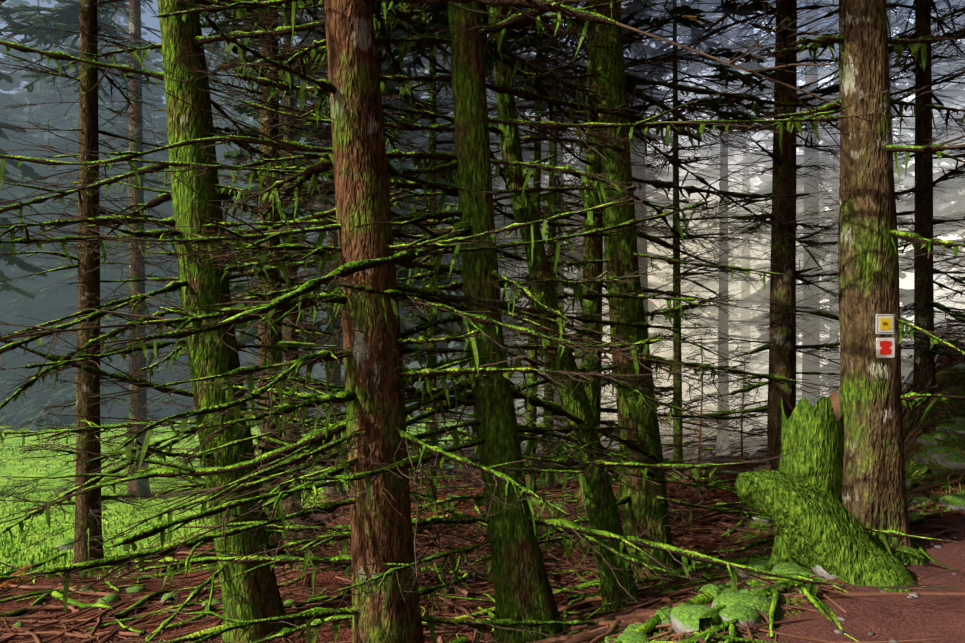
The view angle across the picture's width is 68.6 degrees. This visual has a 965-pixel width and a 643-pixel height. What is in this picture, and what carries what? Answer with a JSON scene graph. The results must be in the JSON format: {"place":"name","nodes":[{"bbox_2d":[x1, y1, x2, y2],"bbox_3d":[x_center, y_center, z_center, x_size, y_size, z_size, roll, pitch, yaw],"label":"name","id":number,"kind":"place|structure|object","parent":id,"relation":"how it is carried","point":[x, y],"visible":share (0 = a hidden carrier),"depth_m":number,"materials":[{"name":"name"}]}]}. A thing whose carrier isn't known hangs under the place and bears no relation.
{"place":"outdoors","nodes":[
{"label":"outdoors","id":0,"kind":"place"},
{"bbox_2d":[0,417,463,583],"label":"meadow grass","id":1,"kind":"structure","parent":0,"point":[6,543],"depth_m":13.93,"materials":[{"name":"green plant"}]},
{"bbox_2d":[0,0,909,146],"label":"sky","id":2,"kind":"structure","parent":0,"point":[151,22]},
{"bbox_2d":[0,320,964,642],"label":"forest floor","id":3,"kind":"structure","parent":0,"point":[618,624],"depth_m":6.65,"materials":[{"name":"brown soil"}]},
{"bbox_2d":[0,160,964,642],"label":"ground","id":4,"kind":"structure","parent":0,"point":[322,580],"depth_m":12.56,"materials":[{"name":"brown soil"}]},
{"bbox_2d":[0,326,32,403],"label":"fir","id":5,"kind":"object","parent":4,"relation":"on","point":[10,353],"visible":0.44,"depth_m":31.52,"materials":[{"name":"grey plant"}]},
{"bbox_2d":[0,193,40,400],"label":"fir","id":6,"kind":"object","parent":4,"relation":"on","point":[6,312],"visible":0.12,"depth_m":32.92,"materials":[{"name":"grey plant"}]},
{"bbox_2d":[0,1,47,485],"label":"fir","id":7,"kind":"object","parent":4,"relation":"on","point":[28,171],"visible":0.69,"depth_m":17.67,"materials":[{"name":"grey plant"}]},
{"bbox_2d":[0,46,60,410],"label":"fir","id":8,"kind":"object","parent":4,"relation":"on","point":[8,269],"visible":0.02,"depth_m":34.91,"materials":[{"name":"grey plant"}]},
{"bbox_2d":[15,43,50,133],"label":"fir","id":9,"kind":"object","parent":4,"relation":"on","point":[20,90],"visible":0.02,"depth_m":62.93,"materials":[{"name":"grey plant"}]},
{"bbox_2d":[0,99,71,421],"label":"fir","id":10,"kind":"object","parent":4,"relation":"on","point":[28,312],"visible":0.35,"depth_m":32.18,"materials":[{"name":"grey plant"}]},
{"bbox_2d":[25,65,76,204],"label":"fir","id":11,"kind":"object","parent":4,"relation":"on","point":[45,136],"depth_m":48.75,"materials":[{"name":"grey plant"}]},
{"bbox_2d":[34,126,69,340],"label":"fir","id":12,"kind":"object","parent":4,"relation":"on","point":[37,263],"depth_m":41.49,"materials":[{"name":"grey plant"}]},
{"bbox_2d":[0,12,106,405],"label":"fir","id":13,"kind":"object","parent":4,"relation":"on","point":[5,85],"visible":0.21,"depth_m":34.46,"materials":[{"name":"grey plant"}]},
{"bbox_2d":[11,71,107,413],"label":"fir","id":14,"kind":"object","parent":4,"relation":"on","point":[60,167],"depth_m":37.53,"materials":[{"name":"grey plant"}]},
{"bbox_2d":[0,0,124,359],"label":"fir","id":15,"kind":"object","parent":4,"relation":"on","point":[19,97],"visible":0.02,"depth_m":37.72,"materials":[{"name":"grey plant"}]},
{"bbox_2d":[20,131,127,413],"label":"fir","id":16,"kind":"object","parent":4,"relation":"on","point":[50,299],"visible":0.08,"depth_m":33.88,"materials":[{"name":"grey plant"}]},
{"bbox_2d":[2,2,148,414],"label":"fir","id":17,"kind":"object","parent":4,"relation":"on","point":[74,110],"visible":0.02,"depth_m":36.54,"materials":[{"name":"grey plant"}]},
{"bbox_2d":[0,0,177,430],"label":"fir","id":18,"kind":"object","parent":4,"relation":"on","point":[36,404],"visible":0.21,"depth_m":31.76,"materials":[{"name":"grey plant"}]},
{"bbox_2d":[5,71,190,417],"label":"fir","id":19,"kind":"object","parent":4,"relation":"on","point":[115,359],"visible":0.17,"depth_m":32.84,"materials":[{"name":"grey plant"}]},
{"bbox_2d":[75,16,160,151],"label":"fir","id":20,"kind":"object","parent":4,"relation":"on","point":[117,21],"depth_m":43.52,"materials":[{"name":"grey plant"}]},
{"bbox_2d":[72,51,165,405],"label":"fir","id":21,"kind":"object","parent":4,"relation":"on","point":[156,130],"depth_m":37.06,"materials":[{"name":"grey plant"}]},
{"bbox_2d":[69,78,188,422],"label":"fir","id":22,"kind":"object","parent":4,"relation":"on","point":[147,198],"visible":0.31,"depth_m":32.72,"materials":[{"name":"grey plant"}]},
{"bbox_2d":[0,0,279,499],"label":"fir","id":23,"kind":"object","parent":4,"relation":"on","point":[66,18],"visible":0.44,"depth_m":16.45,"materials":[{"name":"plant"}]},
{"bbox_2d":[100,39,186,356],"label":"fir","id":24,"kind":"object","parent":4,"relation":"on","point":[152,54],"depth_m":37.34,"materials":[{"name":"grey plant"}]},
{"bbox_2d":[0,0,291,575],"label":"fir","id":25,"kind":"object","parent":4,"relation":"on","point":[88,523],"visible":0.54,"depth_m":10.59,"materials":[{"name":"brown plant"}]},
{"bbox_2d":[107,115,240,412],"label":"fir","id":26,"kind":"object","parent":4,"relation":"on","point":[170,409],"visible":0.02,"depth_m":34.81,"materials":[{"name":"grey plant"}]},
{"bbox_2d":[114,15,258,400],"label":"fir","id":27,"kind":"object","parent":4,"relation":"on","point":[218,158],"visible":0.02,"depth_m":36.16,"materials":[{"name":"grey plant"}]},
{"bbox_2d":[117,83,257,409],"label":"fir","id":28,"kind":"object","parent":4,"relation":"on","point":[161,369],"visible":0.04,"depth_m":32.38,"materials":[{"name":"grey plant"}]},
{"bbox_2d":[159,21,245,407],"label":"fir","id":29,"kind":"object","parent":4,"relation":"on","point":[204,31],"depth_m":39.52,"materials":[{"name":"grey plant"}]},
{"bbox_2d":[147,44,258,395],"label":"fir","id":30,"kind":"object","parent":4,"relation":"on","point":[224,149],"visible":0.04,"depth_m":35.68,"materials":[{"name":"grey plant"}]},
{"bbox_2d":[177,55,252,362],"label":"fir","id":31,"kind":"object","parent":4,"relation":"on","point":[220,151],"depth_m":36.88,"materials":[{"name":"grey plant"}]},
{"bbox_2d":[0,495,469,592],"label":"dead ferns","id":32,"kind":"object","parent":4,"relation":"on","point":[27,565],"visible":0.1,"depth_m":9.75,"materials":[{"name":"brown plant"}]},
{"bbox_2d":[216,16,254,185],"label":"fir","id":33,"kind":"object","parent":4,"relation":"on","point":[247,121],"depth_m":46.78,"materials":[{"name":"grey plant"}]},
{"bbox_2d":[152,40,322,427],"bbox_3d":[-10.409,-5.485,32.392,7.668,21.215,8.772,0,0,39],"label":"fir","id":34,"kind":"object","parent":4,"relation":"on","point":[254,122],"visible":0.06,"depth_m":31.62,"materials":[{"name":"grey plant"}]},
{"bbox_2d":[79,0,444,566],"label":"fir","id":35,"kind":"object","parent":4,"relation":"on","point":[271,340],"visible":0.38,"depth_m":9.20,"materials":[{"name":"brown plant"}]},
{"bbox_2d":[236,156,324,415],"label":"fir","id":36,"kind":"object","parent":4,"relation":"on","point":[314,374],"visible":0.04,"depth_m":31.82,"materials":[{"name":"grey plant"}]},
{"bbox_2d":[243,71,326,390],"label":"fir","id":37,"kind":"object","parent":4,"relation":"on","point":[312,236],"depth_m":33.86,"materials":[{"name":"grey plant"}]},
{"bbox_2d":[0,0,570,642],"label":"fir","id":38,"kind":"object","parent":4,"relation":"on","point":[254,594],"visible":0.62,"depth_m":6.16,"materials":[{"name":"green plant"}]},
{"bbox_2d":[167,0,436,523],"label":"fir","id":39,"kind":"object","parent":4,"relation":"on","point":[294,335],"visible":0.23,"depth_m":13.65,"materials":[{"name":"brown plant"}]},
{"bbox_2d":[299,514,325,551],"bbox_3d":[-2.363,2.959,9.836,0.364,0.470,0.364,0,0,-2],"label":"tree stump","id":40,"kind":"object","parent":4,"relation":"on","point":[317,516],"visible":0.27,"depth_m":9.80,"materials":[{"name":"wood"}]},
{"bbox_2d":[283,14,343,408],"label":"fir","id":41,"kind":"object","parent":4,"relation":"on","point":[342,372],"depth_m":35.70,"materials":[{"name":"grey plant"}]},
{"bbox_2d":[222,5,463,495],"bbox_3d":[-3.256,-4.927,15.819,6.375,18.431,5.993,0,0,9],"label":"fir","id":42,"kind":"object","parent":4,"relation":"on","point":[238,156],"visible":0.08,"depth_m":15.13,"materials":[{"name":"grey plant"}]},
{"bbox_2d":[314,234,423,410],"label":"fir","id":43,"kind":"object","parent":4,"relation":"on","point":[342,369],"depth_m":32.48,"materials":[{"name":"grey plant"}]},
{"bbox_2d":[166,0,583,593],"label":"fir","id":44,"kind":"object","parent":4,"relation":"on","point":[296,110],"visible":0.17,"depth_m":8.71,"materials":[{"name":"green plant"}]},
{"bbox_2d":[282,13,511,432],"bbox_3d":[-2.422,-5.164,19.884,6.710,19.401,6.309,0,0,-27],"label":"fir","id":45,"kind":"object","parent":4,"relation":"on","point":[450,255],"visible":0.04,"depth_m":19.47,"materials":[{"name":"grey plant"}]},
{"bbox_2d":[340,56,454,405],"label":"fir","id":46,"kind":"object","parent":4,"relation":"on","point":[417,190],"depth_m":29.54,"materials":[{"name":"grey plant"}]},
{"bbox_2d":[280,3,564,510],"bbox_3d":[-1.251,-3.761,12.870,5.031,15.404,5.034,0,0,25],"label":"fir","id":47,"kind":"object","parent":4,"relation":"on","point":[432,330],"visible":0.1,"depth_m":12.95,"materials":[{"name":"green plant"}]},
{"bbox_2d":[313,2,539,472],"bbox_3d":[-1.116,-3.311,18.518,5.831,15.402,5.900,0,0,18],"label":"fir","id":48,"kind":"object","parent":4,"relation":"on","point":[452,201],"visible":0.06,"depth_m":17.79,"materials":[{"name":"grey plant"}]},
{"bbox_2d":[414,93,463,413],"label":"fir","id":49,"kind":"object","parent":4,"relation":"on","point":[440,357],"depth_m":33.46,"materials":[{"name":"grey plant"}]},
{"bbox_2d":[0,0,891,642],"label":"fir","id":50,"kind":"object","parent":4,"relation":"on","point":[360,166],"visible":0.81,"depth_m":4.63,"materials":[{"name":"brown plant"}]},
{"bbox_2d":[399,30,548,442],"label":"fir","id":51,"kind":"object","parent":4,"relation":"on","point":[545,181],"visible":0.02,"depth_m":23.70,"materials":[{"name":"grey plant"}]},
{"bbox_2d":[410,116,541,419],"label":"fir","id":52,"kind":"object","parent":4,"relation":"on","point":[517,402],"depth_m":32.02,"materials":[{"name":"grey plant"}]},
{"bbox_2d":[0,0,964,642],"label":"fir","id":53,"kind":"object","parent":4,"relation":"on","point":[522,586],"visible":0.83,"depth_m":5.06,"materials":[{"name":"green plant"}]},
{"bbox_2d":[425,36,546,399],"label":"fir","id":54,"kind":"object","parent":4,"relation":"on","point":[516,341],"depth_m":32.58,"materials":[{"name":"grey plant"}]},
{"bbox_2d":[12,417,964,642],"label":"rocks","id":55,"kind":"object","parent":4,"relation":"on","point":[686,617],"visible":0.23,"depth_m":4.79,"materials":[{"name":"green stone"}]},
{"bbox_2d":[441,49,601,437],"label":"fir","id":56,"kind":"object","parent":4,"relation":"on","point":[543,185],"visible":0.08,"depth_m":22.59,"materials":[{"name":"grey plant"}]},
{"bbox_2d":[306,1,746,612],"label":"fir","id":57,"kind":"object","parent":4,"relation":"on","point":[600,489],"visible":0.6,"depth_m":5.74,"materials":[{"name":"green plant"}]},
{"bbox_2d":[417,6,664,511],"bbox_3d":[0.972,-3.374,12.676,4.528,13.864,4.530,0,0,-30],"label":"fir","id":58,"kind":"object","parent":4,"relation":"on","point":[531,415],"visible":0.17,"depth_m":12.33,"materials":[{"name":"green plant"}]},
{"bbox_2d":[503,23,578,409],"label":"fir","id":59,"kind":"object","parent":4,"relation":"on","point":[533,53],"depth_m":32.46,"materials":[{"name":"grey plant"}]},
{"bbox_2d":[447,1,681,465],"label":"fir","id":60,"kind":"object","parent":4,"relation":"on","point":[670,141],"visible":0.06,"depth_m":16.44,"materials":[{"name":"grey plant"}]},
{"bbox_2d":[446,2,684,502],"bbox_3d":[1.522,-3.966,14.151,5.031,15.404,5.034,0,0,-11],"label":"fir","id":61,"kind":"object","parent":4,"relation":"on","point":[522,34],"visible":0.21,"depth_m":13.79,"materials":[{"name":"green plant"}]},
{"bbox_2d":[523,39,616,407],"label":"fir","id":62,"kind":"object","parent":4,"relation":"on","point":[603,306],"visible":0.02,"depth_m":33.73,"materials":[{"name":"grey plant"}]},
{"bbox_2d":[462,0,689,455],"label":"fir","id":63,"kind":"object","parent":4,"relation":"on","point":[657,195],"visible":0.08,"depth_m":19.01,"materials":[{"name":"grey plant"}]},
{"bbox_2d":[507,5,672,423],"bbox_3d":[5.384,-7.014,32.917,9.993,24.168,8.735,0,0,-23],"label":"fir","id":64,"kind":"object","parent":4,"relation":"on","point":[608,393],"visible":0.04,"depth_m":31.27,"materials":[{"name":"grey plant"}]},
{"bbox_2d":[416,0,836,564],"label":"fir","id":65,"kind":"object","parent":4,"relation":"on","point":[592,244],"visible":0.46,"depth_m":8.37,"materials":[{"name":"green plant"}]},
{"bbox_2d":[564,2,706,414],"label":"fir","id":66,"kind":"object","parent":4,"relation":"on","point":[662,274],"visible":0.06,"depth_m":25.32,"materials":[{"name":"grey plant"}]},
{"bbox_2d":[566,49,710,399],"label":"fir","id":67,"kind":"object","parent":4,"relation":"on","point":[664,350],"visible":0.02,"depth_m":32.71,"materials":[{"name":"grey plant"}]},
{"bbox_2d":[518,0,767,438],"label":"fir","id":68,"kind":"object","parent":4,"relation":"on","point":[641,242],"visible":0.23,"depth_m":15.43,"materials":[{"name":"green plant"}]},
{"bbox_2d":[532,456,771,639],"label":"moss cushions","id":69,"kind":"object","parent":4,"relation":"on","point":[751,583],"visible":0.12,"depth_m":5.41,"materials":[{"name":"green plant"}]},
{"bbox_2d":[565,0,758,410],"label":"fir","id":70,"kind":"object","parent":4,"relation":"on","point":[669,353],"visible":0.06,"depth_m":31.32,"materials":[{"name":"grey plant"}]},
{"bbox_2d":[375,0,964,593],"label":"fir","id":71,"kind":"object","parent":4,"relation":"on","point":[641,512],"visible":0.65,"depth_m":6.72,"materials":[{"name":"green plant"}]},
{"bbox_2d":[606,37,735,395],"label":"fir","id":72,"kind":"object","parent":4,"relation":"on","point":[666,254],"depth_m":35.37,"materials":[{"name":"grey plant"}]},
{"bbox_2d":[558,0,801,476],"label":"fir","id":73,"kind":"object","parent":4,"relation":"on","point":[689,17],"visible":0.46,"depth_m":12.81,"materials":[{"name":"green plant"}]},
{"bbox_2d":[603,53,767,412],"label":"fir","id":74,"kind":"object","parent":4,"relation":"on","point":[658,304],"visible":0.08,"depth_m":31.92,"materials":[{"name":"grey plant"}]},
{"bbox_2d":[662,336,724,493],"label":"young conifer","id":75,"kind":"object","parent":4,"relation":"on","point":[699,444],"visible":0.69,"depth_m":11.52,"materials":[{"name":"green plant"}]},
{"bbox_2d":[663,114,753,406],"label":"fir","id":76,"kind":"object","parent":4,"relation":"on","point":[705,271],"visible":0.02,"depth_m":35.54,"materials":[{"name":"grey plant"}]},
{"bbox_2d":[714,358,765,462],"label":"young conifer","id":77,"kind":"object","parent":4,"relation":"on","point":[741,437],"visible":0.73,"depth_m":15.09,"materials":[{"name":"green plant"}]},
{"bbox_2d":[644,0,837,455],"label":"fir","id":78,"kind":"object","parent":4,"relation":"on","point":[724,321],"visible":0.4,"depth_m":16.98,"materials":[{"name":"grey plant"}]},
{"bbox_2d":[661,7,822,408],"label":"fir","id":79,"kind":"object","parent":4,"relation":"on","point":[735,285],"visible":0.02,"depth_m":32.23,"materials":[{"name":"grey plant"}]},
{"bbox_2d":[685,60,801,404],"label":"fir","id":80,"kind":"object","parent":4,"relation":"on","point":[754,180],"depth_m":34.02,"materials":[{"name":"grey plant"}]},
{"bbox_2d":[663,0,829,430],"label":"fir","id":81,"kind":"object","parent":4,"relation":"on","point":[746,314],"visible":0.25,"depth_m":24.08,"materials":[{"name":"grey plant"}]},
{"bbox_2d":[729,178,768,342],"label":"fir","id":82,"kind":"object","parent":4,"relation":"on","point":[755,188],"visible":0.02,"depth_m":38.15,"materials":[{"name":"grey plant"}]},
{"bbox_2d":[696,11,802,408],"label":"fir","id":83,"kind":"object","parent":4,"relation":"on","point":[751,291],"visible":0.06,"depth_m":34.95,"materials":[{"name":"grey plant"}]},
{"bbox_2d":[538,360,964,642],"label":"verge grass","id":84,"kind":"structure","parent":4,"relation":"on","point":[907,472],"depth_m":7.47,"materials":[{"name":"green plant"}]},
{"bbox_2d":[754,22,801,282],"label":"fir","id":85,"kind":"object","parent":4,"relation":"on","point":[798,150],"depth_m":43.20,"materials":[{"name":"grey plant"}]},
{"bbox_2d":[730,220,829,424],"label":"young fir","id":86,"kind":"object","parent":4,"relation":"on","point":[765,371],"visible":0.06,"depth_m":26.81,"materials":[{"name":"grey plant"}]},
{"bbox_2d":[762,81,829,356],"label":"fir","id":87,"kind":"object","parent":4,"relation":"on","point":[801,83],"depth_m":38.98,"materials":[{"name":"grey plant"}]},
{"bbox_2d":[630,0,964,470],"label":"fir","id":88,"kind":"object","parent":4,"relation":"on","point":[781,346],"visible":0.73,"depth_m":9.91,"materials":[{"name":"brown plant"}]},
{"bbox_2d":[767,389,842,571],"bbox_3d":[2.516,1.341,5.434,0.959,1.626,0.949,0,0,-2],"label":"rotten stump","id":89,"kind":"object","parent":4,"relation":"on","point":[815,430],"visible":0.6,"depth_m":5.27,"materials":[{"name":"green plant"}]},
{"bbox_2d":[796,123,839,380],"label":"fir","id":90,"kind":"object","parent":4,"relation":"on","point":[827,209],"visible":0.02,"depth_m":36.28,"materials":[{"name":"grey plant"}]},
{"bbox_2d":[688,0,962,405],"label":"fir","id":91,"kind":"object","parent":4,"relation":"on","point":[815,328],"visible":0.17,"depth_m":17.00,"materials":[{"name":"plant"}]},
{"bbox_2d":[819,52,839,348],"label":"fir","id":92,"kind":"object","parent":4,"relation":"on","point":[826,80],"depth_m":52.07,"materials":[{"name":"grey plant"}]},
{"bbox_2d":[729,0,935,404],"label":"fir","id":93,"kind":"object","parent":4,"relation":"on","point":[763,293],"visible":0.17,"depth_m":19.26,"materials":[{"name":"grey plant"}]},
{"bbox_2d":[714,0,964,551],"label":"fir","id":94,"kind":"object","parent":4,"relation":"on","point":[872,399],"visible":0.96,"depth_m":5.15,"materials":[{"name":"brown plant"}]},
{"bbox_2d":[876,314,894,357],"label":"trail marker signs","id":95,"kind":"object","parent":94,"relation":"attached to","point":[885,347],"visible":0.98,"depth_m":5.09,"materials":[{"name":"white"}]},
{"bbox_2d":[750,0,964,425],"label":"fir","id":96,"kind":"object","parent":4,"relation":"on","point":[924,290],"visible":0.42,"depth_m":10.56,"materials":[{"name":"brown plant"}]},
{"bbox_2d":[758,0,964,413],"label":"fir","id":97,"kind":"object","parent":4,"relation":"on","point":[903,360],"visible":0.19,"depth_m":14.14,"materials":[{"name":"grey plant"}]},
{"bbox_2d":[759,0,964,389],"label":"fir","id":98,"kind":"object","parent":4,"relation":"on","point":[955,10],"visible":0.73,"depth_m":9.42,"materials":[{"name":"green plant"}]},
{"bbox_2d":[796,0,964,386],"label":"fir","id":99,"kind":"object","parent":4,"relation":"on","point":[909,181],"depth_m":23.30,"materials":[{"name":"grey plant"}]},
{"bbox_2d":[828,118,939,329],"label":"fir","id":100,"kind":"object","parent":4,"relation":"on","point":[908,283],"visible":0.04,"depth_m":38.93,"materials":[{"name":"grey plant"}]},
{"bbox_2d":[900,19,914,166],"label":"fir","id":101,"kind":"object","parent":4,"relation":"on","point":[908,101],"visible":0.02,"depth_m":61.51,"materials":[{"name":"grey plant"}]},
{"bbox_2d":[892,7,941,329],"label":"fir","id":102,"kind":"object","parent":4,"relation":"on","point":[912,162],"visible":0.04,"depth_m":43.95,"materials":[{"name":"grey plant"}]},
{"bbox_2d":[892,12,964,303],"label":"fir","id":103,"kind":"object","parent":4,"relation":"on","point":[935,210],"visible":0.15,"depth_m":21.19,"materials":[{"name":"grey plant"}]},
{"bbox_2d":[893,8,964,286],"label":"fir","id":104,"kind":"object","parent":4,"relation":"on","point":[937,169],"visible":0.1,"depth_m":30.34,"materials":[{"name":"grey plant"}]},
{"bbox_2d":[896,0,964,310],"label":"fir","id":105,"kind":"object","parent":4,"relation":"on","point":[952,186],"visible":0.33,"depth_m":18.21,"materials":[{"name":"grey plant"}]},
{"bbox_2d":[897,14,964,300],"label":"fir","id":106,"kind":"object","parent":4,"relation":"on","point":[947,104],"visible":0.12,"depth_m":22.93,"materials":[{"name":"grey plant"}]},
{"bbox_2d":[902,41,964,283],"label":"fir","id":107,"kind":"object","parent":4,"relation":"on","point":[959,232],"visible":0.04,"depth_m":26.89,"materials":[{"name":"grey plant"}]},
{"bbox_2d":[755,512,964,642],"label":"dirt path","id":108,"kind":"structure","parent":0,"point":[884,618],"depth_m":4.03,"materials":[{"name":"brown soil"}]},
{"bbox_2d":[834,532,964,642],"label":"path stones","id":109,"kind":"object","parent":108,"relation":"on","point":[910,596],"visible":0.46,"depth_m":4.28,"materials":[{"name":"grey stone"}]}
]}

